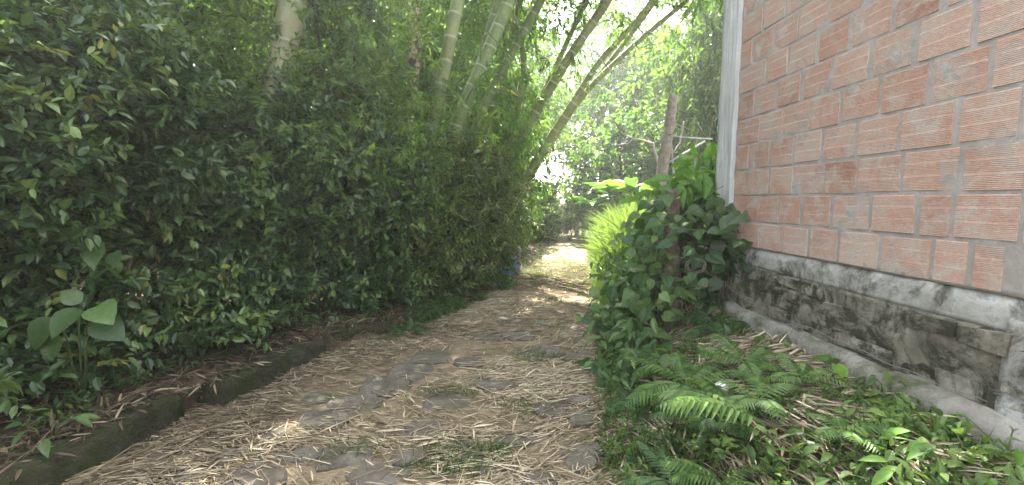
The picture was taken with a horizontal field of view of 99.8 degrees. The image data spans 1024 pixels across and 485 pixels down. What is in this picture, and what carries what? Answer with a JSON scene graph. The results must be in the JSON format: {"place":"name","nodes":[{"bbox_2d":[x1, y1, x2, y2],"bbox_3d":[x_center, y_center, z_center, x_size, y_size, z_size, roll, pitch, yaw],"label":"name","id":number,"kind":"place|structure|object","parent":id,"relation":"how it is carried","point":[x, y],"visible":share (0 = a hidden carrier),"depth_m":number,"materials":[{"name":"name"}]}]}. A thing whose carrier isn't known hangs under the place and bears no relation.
{"place":"outdoors","nodes":[
{"label":"outdoors","id":0,"kind":"place"},
{"bbox_2d":[89,223,610,484],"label":"path","id":1,"kind":"structure","parent":0,"point":[567,246],"depth_m":3.34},
{"bbox_2d":[15,270,519,433],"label":"verge weeds","id":2,"kind":"object","parent":1,"relation":"on","point":[505,284],"visible":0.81,"depth_m":3.22,"materials":[{"name":"green plant"}]},
{"bbox_2d":[61,258,647,484],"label":"path straw","id":3,"kind":"object","parent":1,"relation":"on","point":[479,314],"visible":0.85,"depth_m":3.12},
{"bbox_2d":[283,238,727,484],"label":"short grass","id":4,"kind":"structure","parent":1,"relation":"on","point":[491,447],"depth_m":2.84,"materials":[{"name":"plant"}]},
{"bbox_2d":[147,315,602,484],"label":"path paving","id":5,"kind":"structure","parent":0,"point":[422,362],"depth_m":3.03,"materials":[{"name":"stone"}]},
{"bbox_2d":[0,202,1002,484],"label":"ground","id":6,"kind":"structure","parent":0,"point":[192,398],"depth_m":3.24,"materials":[{"name":"soil"}]},
{"bbox_2d":[0,104,43,398],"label":"hedge shrub","id":7,"kind":"object","parent":6,"relation":"on","point":[7,383],"visible":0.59,"depth_m":2.62,"materials":[{"name":"green plant"}]},
{"bbox_2d":[34,220,120,349],"bbox_3d":[-3.082,0.421,3.002,0.854,1.164,0.253,2,6,18],"label":"vine","id":8,"kind":"object","parent":7,"relation":"attached to","point":[92,258],"visible":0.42,"depth_m":2.93,"materials":[{"name":"green plant"}]},
{"bbox_2d":[0,413,101,457],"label":"weed plant","id":9,"kind":"object","parent":6,"relation":"on","point":[44,446],"visible":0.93,"depth_m":2.47,"materials":[{"name":"green plant"}]},
{"bbox_2d":[27,289,125,404],"bbox_3d":[-2.674,0.742,2.663,0.611,0.877,0.234,2,6,23],"label":"round leaf plant","id":10,"kind":"object","parent":6,"relation":"on","point":[105,318],"visible":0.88,"depth_m":2.64,"materials":[{"name":"plant"}]},
{"bbox_2d":[0,391,184,484],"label":"kerb block","id":11,"kind":"structure","parent":6,"relation":"on","point":[97,447],"depth_m":2.56,"materials":[{"name":"concrete"}]},
{"bbox_2d":[3,0,207,254],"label":"sapling","id":12,"kind":"object","parent":6,"relation":"on","point":[75,210],"visible":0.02,"depth_m":4.24,"materials":[{"name":"green plant"}]},
{"bbox_2d":[1,0,244,276],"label":"sapling","id":13,"kind":"object","parent":6,"relation":"on","point":[206,48],"visible":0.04,"depth_m":4.14,"materials":[{"name":"green plant"}]},
{"bbox_2d":[0,0,279,422],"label":"hedge shrub","id":14,"kind":"object","parent":6,"relation":"on","point":[71,85],"visible":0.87,"depth_m":3.01,"materials":[{"name":"green plant"}]},
{"bbox_2d":[98,0,227,294],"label":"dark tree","id":15,"kind":"object","parent":6,"relation":"on","point":[124,268],"visible":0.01,"depth_m":5.54,"materials":[{"name":"green plant"}]},
{"bbox_2d":[10,0,339,240],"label":"sapling","id":16,"kind":"object","parent":6,"relation":"on","point":[226,43],"visible":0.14,"depth_m":4.49,"materials":[{"name":"green plant"}]},
{"bbox_2d":[173,343,242,369],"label":"kerb block","id":17,"kind":"structure","parent":6,"relation":"on","point":[213,353],"depth_m":3.68,"materials":[{"name":"concrete"}]},
{"bbox_2d":[80,61,351,372],"bbox_3d":[-2.781,-0.341,4.418,2.141,2.743,2.343,4,7,32],"label":"hedge shrub","id":18,"kind":"object","parent":6,"relation":"on","point":[262,283],"visible":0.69,"depth_m":4.00,"materials":[{"name":"green plant"}]},
{"bbox_2d":[152,0,329,274],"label":"bamboo culm","id":19,"kind":"object","parent":6,"relation":"on","point":[225,7],"visible":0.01,"depth_m":5.89,"materials":[{"name":"green plant"}]},
{"bbox_2d":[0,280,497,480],"bbox_3d":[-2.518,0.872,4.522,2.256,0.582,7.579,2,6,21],"label":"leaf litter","id":20,"kind":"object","parent":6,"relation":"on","point":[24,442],"visible":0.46,"depth_m":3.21,"materials":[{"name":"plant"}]},
{"bbox_2d":[178,0,327,138],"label":"sapling","id":21,"kind":"object","parent":6,"relation":"on","point":[192,6],"visible":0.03,"depth_m":6.12,"materials":[{"name":"green plant"}]},
{"bbox_2d":[198,333,325,412],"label":"kerb block","id":22,"kind":"structure","parent":6,"relation":"on","point":[258,376],"depth_m":3.65,"materials":[{"name":"concrete"}]},
{"bbox_2d":[234,0,308,305],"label":"bamboo culm","id":23,"kind":"object","parent":6,"relation":"on","point":[290,24],"visible":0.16,"depth_m":4.62,"materials":[{"name":"plant"}]},
{"bbox_2d":[189,0,453,308],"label":"sapling","id":24,"kind":"object","parent":6,"relation":"on","point":[359,71],"visible":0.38,"depth_m":4.81,"materials":[{"name":"green plant"}]},
{"bbox_2d":[247,60,438,318],"bbox_3d":[-2.393,-0.555,5.585,2.793,3.214,2.010,5,7,38],"label":"hedge shrub","id":25,"kind":"object","parent":6,"relation":"on","point":[356,281],"visible":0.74,"depth_m":5.03,"materials":[{"name":"green plant"}]},
{"bbox_2d":[239,0,458,209],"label":"sapling","id":26,"kind":"object","parent":6,"relation":"on","point":[360,53],"visible":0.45,"depth_m":5.44,"materials":[{"name":"green plant"}]},
{"bbox_2d":[333,320,392,340],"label":"kerb block","id":27,"kind":"structure","parent":6,"relation":"on","point":[350,334],"depth_m":4.88,"materials":[{"name":"concrete"}]},
{"bbox_2d":[21,0,717,265],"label":"background woods","id":28,"kind":"object","parent":6,"relation":"on","point":[648,72],"visible":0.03,"depth_m":17.17,"materials":[{"name":"green plant"}]},
{"bbox_2d":[327,62,477,293],"bbox_3d":[-1.736,-0.762,6.068,2.452,3.412,2.477,0,6,0],"label":"sapling","id":29,"kind":"object","parent":6,"relation":"on","point":[421,147],"visible":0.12,"depth_m":5.82,"materials":[{"name":"green plant"}]},
{"bbox_2d":[385,316,428,338],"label":"fern","id":30,"kind":"object","parent":6,"relation":"on","point":[409,321],"visible":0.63,"depth_m":5.14,"materials":[{"name":"green plant"}]},
{"bbox_2d":[387,0,464,162],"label":"bamboo culm","id":31,"kind":"object","parent":6,"relation":"on","point":[452,29],"visible":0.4,"depth_m":6.27,"materials":[{"name":"green plant"}]},
{"bbox_2d":[368,132,500,306],"bbox_3d":[-1.579,-0.422,6.519,2.308,2.642,2.172,4,7,33],"label":"hedge shrub","id":32,"kind":"object","parent":6,"relation":"on","point":[434,244],"visible":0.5,"depth_m":6.18,"materials":[{"name":"green plant"}]},
{"bbox_2d":[381,0,523,274],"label":"peeling tree","id":33,"kind":"object","parent":6,"relation":"on","point":[411,61],"visible":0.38,"depth_m":6.66,"materials":[{"name":"green plant"}]},
{"bbox_2d":[440,139,497,283],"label":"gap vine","id":34,"kind":"object","parent":6,"relation":"on","point":[494,181],"visible":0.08,"depth_m":7.11,"materials":[{"name":"green plant"}]},
{"bbox_2d":[417,124,524,295],"bbox_3d":[-0.915,-0.556,7.416,1.911,2.854,2.035,2,6,23],"label":"hedge shrub","id":35,"kind":"object","parent":6,"relation":"on","point":[494,245],"visible":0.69,"depth_m":7.06,"materials":[{"name":"green plant"}]},
{"bbox_2d":[397,0,550,254],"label":"bamboo culm","id":36,"kind":"object","parent":6,"relation":"on","point":[480,71],"visible":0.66,"depth_m":6.83,"materials":[{"name":"green plant"}]},
{"bbox_2d":[415,125,535,286],"bbox_3d":[-0.753,-0.682,8.151,2.254,3.067,2.566,5,8,43],"label":"sapling","id":37,"kind":"object","parent":6,"relation":"on","point":[509,179],"visible":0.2,"depth_m":7.92,"materials":[{"name":"green plant"}]},
{"bbox_2d":[421,0,544,264],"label":"bamboo culm","id":38,"kind":"object","parent":6,"relation":"on","point":[494,9],"visible":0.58,"depth_m":7.56,"materials":[{"name":"green plant"}]},
{"bbox_2d":[444,181,521,252],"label":"bush","id":39,"kind":"object","parent":6,"relation":"on","point":[509,230],"visible":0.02,"depth_m":9.42,"materials":[{"name":"green plant"}]},
{"bbox_2d":[414,0,552,148],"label":"bamboo plume","id":40,"kind":"object","parent":6,"relation":"on","point":[533,73],"visible":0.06,"depth_m":12.88,"materials":[{"name":"green plant"}]},
{"bbox_2d":[427,2,548,137],"bbox_3d":[0.163,-3.015,7.016,4.434,7.640,8.712,0,6,0],"label":"bamboo culm","id":41,"kind":"object","parent":6,"relation":"on","point":[517,10],"visible":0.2,"depth_m":9.62,"materials":[{"name":"green plant"}]},
{"bbox_2d":[421,0,573,184],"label":"bamboo culm","id":42,"kind":"object","parent":6,"relation":"on","point":[523,84],"visible":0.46,"depth_m":9.02,"materials":[{"name":"green plant"}]},
{"bbox_2d":[416,0,597,254],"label":"bamboo culm","id":43,"kind":"object","parent":6,"relation":"on","point":[529,22],"visible":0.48,"depth_m":8.46,"materials":[{"name":"green plant"}]},
{"bbox_2d":[441,0,584,152],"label":"bamboo culm","id":44,"kind":"object","parent":6,"relation":"on","point":[526,9],"visible":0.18,"depth_m":9.17,"materials":[{"name":"green plant"}]},
{"bbox_2d":[486,168,546,263],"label":"bush","id":45,"kind":"object","parent":6,"relation":"on","point":[514,223],"visible":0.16,"depth_m":10.81,"materials":[{"name":"green plant"}]},
{"bbox_2d":[515,247,521,273],"bbox_3d":[0.124,0.499,9.042,0.157,0.794,0.152,0,6,0],"label":"stake","id":46,"kind":"object","parent":6,"relation":"on","point":[518,266],"visible":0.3,"depth_m":8.98,"materials":[{"name":"grey wood"}]},
{"bbox_2d":[499,171,552,255],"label":"bush","id":47,"kind":"object","parent":6,"relation":"on","point":[536,211],"visible":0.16,"depth_m":12.47,"materials":[{"name":"green plant"}]},
{"bbox_2d":[509,173,552,234],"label":"bush","id":48,"kind":"object","parent":6,"relation":"on","point":[536,187],"visible":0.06,"depth_m":15.69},
{"bbox_2d":[506,181,563,241],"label":"bush","id":49,"kind":"object","parent":6,"relation":"on","point":[550,225],"visible":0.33,"depth_m":15.72,"materials":[{"name":"green plant"}]},
{"bbox_2d":[445,0,630,202],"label":"bamboo culm","id":50,"kind":"object","parent":6,"relation":"on","point":[586,30],"visible":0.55,"depth_m":8.65,"materials":[{"name":"green plant"}]},
{"bbox_2d":[512,0,576,161],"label":"bamboo plume","id":51,"kind":"object","parent":6,"relation":"on","point":[561,85],"visible":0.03,"depth_m":20.76,"materials":[{"name":"green plant"}]},
{"bbox_2d":[486,0,604,190],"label":"bamboo culm","id":52,"kind":"object","parent":6,"relation":"on","point":[562,53],"visible":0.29,"depth_m":8.80,"materials":[{"name":"green plant"}]},
{"bbox_2d":[541,182,601,239],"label":"bush","id":53,"kind":"object","parent":6,"relation":"on","point":[569,222],"visible":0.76,"depth_m":16.70,"materials":[{"name":"green plant"}]},
{"bbox_2d":[485,0,692,232],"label":"bamboo culm","id":54,"kind":"object","parent":6,"relation":"on","point":[534,163],"visible":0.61,"depth_m":9.09,"materials":[{"name":"green plant"}]},
{"bbox_2d":[556,119,628,236],"bbox_3d":[3.459,-2.591,18.307,3.115,5.125,3.626,2,6,19],"label":"broadleaf tree","id":55,"kind":"object","parent":6,"relation":"on","point":[568,153],"visible":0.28,"depth_m":18.01,"materials":[{"name":"green plant"}]},
{"bbox_2d":[550,0,636,192],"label":"bamboo plume","id":56,"kind":"object","parent":6,"relation":"on","point":[596,56],"visible":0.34,"depth_m":23.52,"materials":[{"name":"green plant"}]},
{"bbox_2d":[570,195,617,239],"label":"banana plant","id":57,"kind":"object","parent":6,"relation":"on","point":[592,202],"visible":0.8,"depth_m":15.11,"materials":[{"name":"green plant"}]},
{"bbox_2d":[584,182,626,210],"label":"banana plant","id":58,"kind":"object","parent":6,"relation":"on","point":[610,189],"visible":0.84,"depth_m":14.27,"materials":[{"name":"green plant"}]},
{"bbox_2d":[580,168,635,224],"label":"bush","id":59,"kind":"object","parent":6,"relation":"on","point":[615,198],"visible":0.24,"depth_m":17.02,"materials":[{"name":"green plant"}]},
{"bbox_2d":[494,0,723,170],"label":"bamboo culm","id":60,"kind":"object","parent":6,"relation":"on","point":[612,65],"visible":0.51,"depth_m":9.06,"materials":[{"name":"green plant"}]},
{"bbox_2d":[506,0,722,221],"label":"bamboo culm","id":61,"kind":"object","parent":6,"relation":"on","point":[615,54],"visible":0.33,"depth_m":9.68,"materials":[{"name":"green plant"}]},
{"bbox_2d":[596,347,632,376],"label":"heart leaf plant","id":62,"kind":"object","parent":6,"relation":"on","point":[602,363],"visible":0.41,"depth_m":3.80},
{"bbox_2d":[568,228,662,313],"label":"ferny bush","id":63,"kind":"object","parent":6,"relation":"on","point":[606,269],"visible":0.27,"depth_m":6.11,"materials":[{"name":"green plant"}]},
{"bbox_2d":[587,323,647,351],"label":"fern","id":64,"kind":"object","parent":6,"relation":"on","point":[597,327],"visible":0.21,"depth_m":4.75,"materials":[{"name":"green plant"}]},
{"bbox_2d":[565,81,678,216],"bbox_3d":[4.733,-3.088,17.532,5.517,5.988,5.287,0,6,0],"label":"broadleaf tree","id":65,"kind":"object","parent":6,"relation":"on","point":[605,158],"visible":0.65,"depth_m":16.47,"materials":[{"name":"green plant"}]},
{"bbox_2d":[595,177,653,195],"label":"banana plant","id":66,"kind":"object","parent":6,"relation":"on","point":[629,184],"visible":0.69,"depth_m":13.49,"materials":[{"name":"green plant"}]},
{"bbox_2d":[575,300,681,400],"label":"shrub","id":67,"kind":"object","parent":6,"relation":"on","point":[628,342],"visible":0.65,"depth_m":3.89,"materials":[{"name":"green plant"}]},
{"bbox_2d":[588,10,668,180],"bbox_3d":[6.737,-6.489,22.378,4.928,11.565,5.475,-1,6,-7],"label":"bamboo plume","id":68,"kind":"object","parent":6,"relation":"on","point":[638,89],"visible":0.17,"depth_m":21.81,"materials":[{"name":"green plant"}]},
{"bbox_2d":[600,388,670,433],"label":"fern","id":69,"kind":"object","parent":6,"relation":"on","point":[611,404],"visible":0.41,"depth_m":3.10,"materials":[{"name":"green plant"}]},
{"bbox_2d":[617,132,657,164],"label":"bare branch","id":70,"kind":"object","parent":6,"relation":"on","point":[654,150],"visible":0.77,"depth_m":8.44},
{"bbox_2d":[605,317,673,353],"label":"heart leaf plant","id":71,"kind":"object","parent":6,"relation":"on","point":[663,334],"visible":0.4,"depth_m":4.11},
{"bbox_2d":[575,188,707,299],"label":"tall grass","id":72,"kind":"structure","parent":6,"relation":"on","point":[605,230],"depth_m":8.61,"materials":[{"name":"plant"}]},
{"bbox_2d":[576,168,725,336],"bbox_3d":[1.456,0.161,4.770,1.417,1.897,2.029,0,6,0],"label":"broad leaved shrub","id":73,"kind":"object","parent":6,"relation":"on","point":[642,290],"visible":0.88,"depth_m":4.43,"materials":[{"name":"green plant"}]},
{"bbox_2d":[620,439,713,484],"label":"fern","id":74,"kind":"object","parent":6,"relation":"on","point":[660,455],"visible":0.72,"depth_m":2.34,"materials":[{"name":"green plant"}]},
{"bbox_2d":[617,141,719,309],"bbox_3d":[1.873,-0.128,4.859,1.389,2.046,0.825,-2,6,-15],"label":"bright shrub","id":75,"kind":"object","parent":6,"relation":"on","point":[695,191],"visible":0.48,"depth_m":4.77,"materials":[{"name":"green plant"}]},
{"bbox_2d":[618,348,720,380],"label":"fern","id":76,"kind":"object","parent":6,"relation":"on","point":[643,373],"visible":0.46,"depth_m":3.33,"materials":[{"name":"green plant"}]},
{"bbox_2d":[663,189,680,332],"bbox_3d":[1.654,0.352,4.457,0.220,1.798,0.179,0,6,0],"label":"fence post","id":77,"kind":"object","parent":6,"relation":"on","point":[671,268],"visible":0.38,"depth_m":4.38,"materials":[{"name":"brown wood"}]},
{"bbox_2d":[682,257,986,401],"bbox_3d":[2.129,0.476,3.219,0.227,0.415,2.513,-1,6,-13],"label":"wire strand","id":78,"kind":"object","parent":77,"relation":"attached to","point":[855,347],"visible":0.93,"depth_m":2.63},
{"bbox_2d":[685,258,706,273],"bbox_3d":[1.829,0.232,4.294,0.200,0.159,0.051,0,6,0],"label":"wire coil","id":79,"kind":"object","parent":78,"relation":"hanging from","point":[697,272],"visible":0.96,"depth_m":4.29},
{"bbox_2d":[634,179,713,304],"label":"shaded shrub","id":80,"kind":"object","parent":6,"relation":"on","point":[640,223],"visible":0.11,"depth_m":4.79,"materials":[{"name":"green plant"}]},
{"bbox_2d":[630,0,723,175],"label":"bamboo plume","id":81,"kind":"object","parent":6,"relation":"on","point":[699,90],"visible":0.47,"depth_m":13.02,"materials":[{"name":"green plant"}]},
{"bbox_2d":[636,90,718,187],"bbox_3d":[7.048,-3.234,15.682,4.434,6.175,5.339,0,6,0],"label":"broadleaf tree","id":82,"kind":"object","parent":6,"relation":"on","point":[682,148],"visible":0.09,"depth_m":14.86,"materials":[{"name":"green plant"}]},
{"bbox_2d":[655,344,707,367],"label":"heart leaf plant","id":83,"kind":"object","parent":6,"relation":"on","point":[664,359],"visible":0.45,"depth_m":3.55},
{"bbox_2d":[652,94,712,204],"bbox_3d":[3.024,-1.093,7.932,1.164,3.159,0.248,0,6,0],"label":"wooden pole","id":84,"kind":"object","parent":6,"relation":"on","point":[668,135],"visible":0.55,"depth_m":7.78,"materials":[{"name":"brown wood"}]},
{"bbox_2d":[671,121,683,177],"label":"bare branch","id":85,"kind":"object","parent":84,"relation":"attached to","point":[672,152],"visible":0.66,"depth_m":8.65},
{"bbox_2d":[622,352,752,407],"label":"fern","id":86,"kind":"object","parent":6,"relation":"on","point":[702,383],"visible":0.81,"depth_m":3.00,"materials":[{"name":"green plant"}]},
{"bbox_2d":[680,110,714,166],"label":"bare branch","id":87,"kind":"object","parent":6,"relation":"on","point":[701,130],"visible":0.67,"depth_m":9.20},
{"bbox_2d":[647,402,763,443],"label":"fern","id":88,"kind":"object","parent":6,"relation":"on","point":[729,426],"visible":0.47,"depth_m":2.46,"materials":[{"name":"green plant"}]},
{"bbox_2d":[651,387,762,427],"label":"fern","id":89,"kind":"object","parent":6,"relation":"on","point":[683,398],"visible":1,"depth_m":2.13,"materials":[{"name":"green plant"}]},
{"bbox_2d":[656,458,761,484],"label":"fern","id":90,"kind":"object","parent":6,"relation":"on","point":[692,470],"visible":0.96,"depth_m":2.15,"materials":[{"name":"green plant"}]},
{"bbox_2d":[670,309,751,337],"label":"fern","id":91,"kind":"object","parent":6,"relation":"on","point":[720,325],"visible":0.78,"depth_m":4.03,"materials":[{"name":"green plant"}]},
{"bbox_2d":[677,186,753,312],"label":"climbing vine","id":92,"kind":"object","parent":6,"relation":"on","point":[721,254],"visible":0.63,"depth_m":4.31,"materials":[{"name":"green plant"}]},
{"bbox_2d":[704,293,738,314],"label":"weed plant","id":93,"kind":"object","parent":6,"relation":"on","point":[712,308],"visible":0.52,"depth_m":4.20,"materials":[{"name":"green plant"}]},
{"bbox_2d":[695,425,760,465],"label":"weed plant","id":94,"kind":"object","parent":6,"relation":"on","point":[752,452],"visible":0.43,"depth_m":2.32,"materials":[{"name":"green plant"}]},
{"bbox_2d":[698,334,792,380],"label":"fern","id":95,"kind":"object","parent":6,"relation":"on","point":[754,364],"visible":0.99,"depth_m":3.09,"materials":[{"name":"green plant"}]},
{"bbox_2d":[708,371,800,417],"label":"weed plant","id":96,"kind":"object","parent":6,"relation":"on","point":[730,390],"visible":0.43,"depth_m":2.60,"materials":[{"name":"green plant"}]},
{"bbox_2d":[751,332,792,351],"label":"weed plant","id":97,"kind":"object","parent":6,"relation":"on","point":[764,339],"visible":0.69,"depth_m":3.39,"materials":[{"name":"green plant"}]},
{"bbox_2d":[585,298,1023,484],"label":"weeds","id":98,"kind":"object","parent":6,"relation":"on","point":[891,411],"visible":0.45,"depth_m":2.17,"materials":[{"name":"green plant"}]},
{"bbox_2d":[763,357,851,397],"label":"fern","id":99,"kind":"object","parent":6,"relation":"on","point":[785,376],"visible":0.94,"depth_m":2.66,"materials":[{"name":"green plant"}]},
{"bbox_2d":[607,296,1022,484],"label":"dry clippings","id":100,"kind":"object","parent":6,"relation":"on","point":[743,344],"visible":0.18,"depth_m":2.54,"materials":[{"name":"plant"}]},
{"bbox_2d":[707,375,801,423],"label":"fern","id":101,"kind":"object","parent":100,"relation":"on","point":[756,380],"visible":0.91,"depth_m":2.47,"materials":[{"name":"green plant"}]},
{"bbox_2d":[811,354,847,381],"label":"heart leaf plant","id":102,"kind":"object","parent":6,"relation":"on","point":[839,369],"visible":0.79,"depth_m":2.78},
{"bbox_2d":[783,428,881,484],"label":"weed plant","id":103,"kind":"object","parent":6,"relation":"on","point":[826,455],"visible":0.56,"depth_m":2.09,"materials":[{"name":"green plant"}]},
{"bbox_2d":[803,413,881,455],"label":"fern","id":104,"kind":"object","parent":6,"relation":"on","point":[850,435],"visible":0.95,"depth_m":2.06,"materials":[{"name":"green plant"}]},
{"bbox_2d":[711,0,1023,451],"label":"block house","id":105,"kind":"structure","parent":6,"relation":"on","point":[869,175],"depth_m":2.65,"materials":[{"name":"brick"}]},
{"bbox_2d":[853,368,908,399],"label":"weed plant","id":106,"kind":"object","parent":6,"relation":"on","point":[873,380],"visible":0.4,"depth_m":2.50,"materials":[{"name":"green plant"}]},
{"bbox_2d":[858,446,960,484],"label":"weed plant","id":107,"kind":"object","parent":6,"relation":"on","point":[883,474],"visible":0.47,"depth_m":1.80,"materials":[{"name":"green plant"}]},
{"bbox_2d":[878,421,1023,484],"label":"weed plant","id":108,"kind":"object","parent":6,"relation":"on","point":[913,448],"visible":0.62,"depth_m":1.87,"materials":[{"name":"green plant"}]},
{"bbox_2d":[946,413,1023,467],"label":"weed plant","id":109,"kind":"object","parent":6,"relation":"on","point":[1019,457],"visible":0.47,"depth_m":1.94,"materials":[{"name":"green plant"}]},
{"bbox_2d":[523,0,694,200],"label":"sky","id":110,"kind":"structure","parent":0,"point":[653,17],"materials":[{"name":"white"}]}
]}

